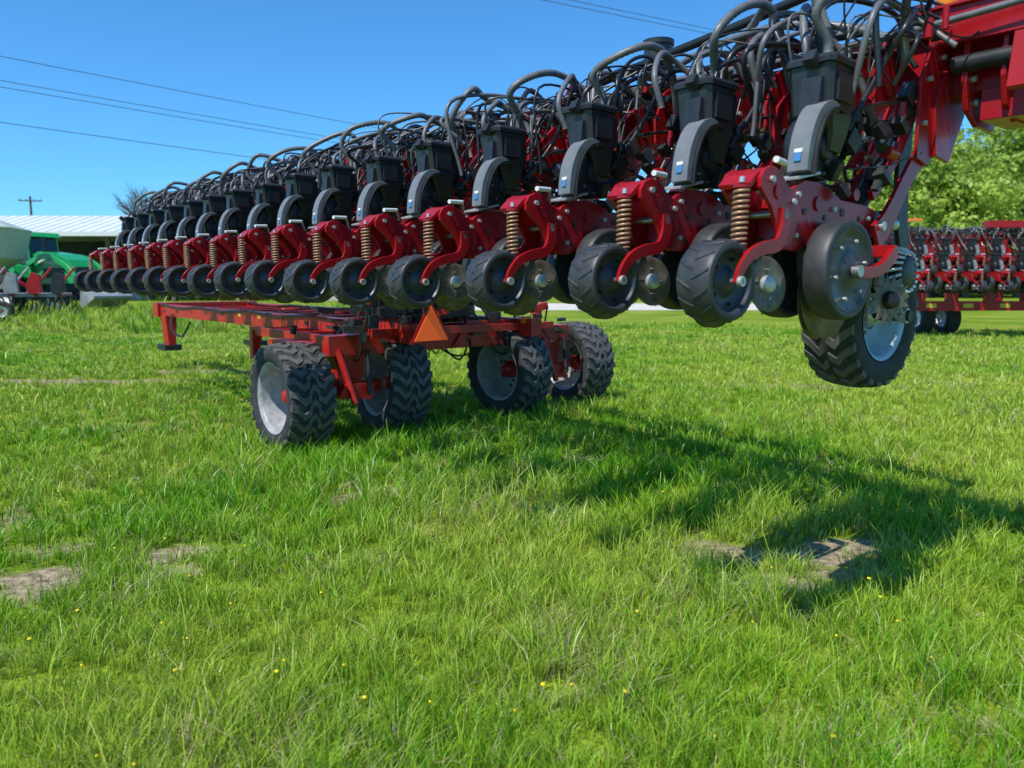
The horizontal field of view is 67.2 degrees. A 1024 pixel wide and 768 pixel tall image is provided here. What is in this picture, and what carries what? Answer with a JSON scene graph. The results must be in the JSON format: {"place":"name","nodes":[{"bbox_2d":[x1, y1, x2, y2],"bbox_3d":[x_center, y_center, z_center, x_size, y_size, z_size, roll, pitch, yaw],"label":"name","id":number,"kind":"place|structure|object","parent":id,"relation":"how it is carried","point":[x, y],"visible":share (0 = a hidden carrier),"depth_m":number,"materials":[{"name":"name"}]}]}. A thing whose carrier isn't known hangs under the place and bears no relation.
{"place":"outdoors","nodes":[
{"label":"outdoors","id":0,"kind":"place"},
{"bbox_2d":[0,0,1002,216],"label":"sky","id":1,"kind":"structure","parent":0,"point":[351,61],"materials":[{"name":"blue"}]},
{"bbox_2d":[0,292,1023,767],"bbox_3d":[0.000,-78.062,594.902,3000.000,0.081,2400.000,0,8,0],"label":"ground","id":2,"kind":"structure","parent":0,"point":[830,561],"depth_m":4.46,"materials":[{"name":"green plant"}]},
{"bbox_2d":[18,196,41,215],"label":"utility pole","id":3,"kind":"object","parent":2,"relation":"on","point":[30,202],"visible":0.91,"depth_m":88.02,"materials":[{"name":"brown wood"}]},
{"bbox_2d":[0,220,70,303],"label":"grain cart","id":4,"kind":"object","parent":2,"relation":"on","point":[14,242],"visible":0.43,"depth_m":36.75,"materials":[{"name":"white paint"}]},
{"bbox_2d":[0,267,76,321],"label":"tillage implement","id":5,"kind":"object","parent":2,"relation":"on","point":[12,282],"visible":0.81,"depth_m":32.05,"materials":[{"name":"grey paint"}]},
{"bbox_2d":[0,232,132,310],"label":"green tractor","id":6,"kind":"object","parent":2,"relation":"on","point":[44,255],"visible":0.37,"depth_m":39.56,"materials":[{"name":"paint"}]},
{"bbox_2d":[111,183,160,215],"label":"bare tree","id":7,"kind":"object","parent":2,"relation":"on","point":[135,196],"visible":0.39,"depth_m":74.28,"materials":[{"name":"brown plant"}]},
{"bbox_2d":[0,215,337,301],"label":"farm shed","id":8,"kind":"structure","parent":2,"relation":"on","point":[84,235],"depth_m":65.27,"materials":[{"name":"metal"}]},
{"bbox_2d":[0,384,1003,767],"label":"dandelions","id":9,"kind":"object","parent":2,"relation":"on","point":[430,700],"visible":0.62,"depth_m":3.42,"materials":[{"name":"yellow plant"}]},
{"bbox_2d":[73,0,1023,450],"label":"planter","id":10,"kind":"object","parent":2,"relation":"on","point":[407,246],"visible":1,"depth_m":4.22,"materials":[{"name":"metal"}]},
{"bbox_2d":[827,121,1023,297],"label":"tree row","id":11,"kind":"object","parent":2,"relation":"on","point":[973,185],"visible":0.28,"depth_m":72.22,"materials":[{"name":"green plant"}]},
{"bbox_2d":[887,218,1023,333],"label":"planter","id":12,"kind":"object","parent":2,"relation":"on","point":[949,272],"visible":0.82,"depth_m":22.44,"materials":[{"name":"metal"}]},
{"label":"utility pole","id":13,"kind":"object","parent":2,"relation":"on","visible":0},
{"bbox_2d":[0,0,726,191],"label":"power lines","id":14,"kind":"object","parent":13,"relation":"attached to","point":[251,104],"visible":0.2,"depth_m":28.04,"materials":[{"name":"metal"}]},
{"bbox_2d":[475,303,757,309],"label":"gravel driveway","id":15,"kind":"structure","parent":0,"point":[565,306],"depth_m":47.48,"materials":[{"name":"white gravel"}]}
]}

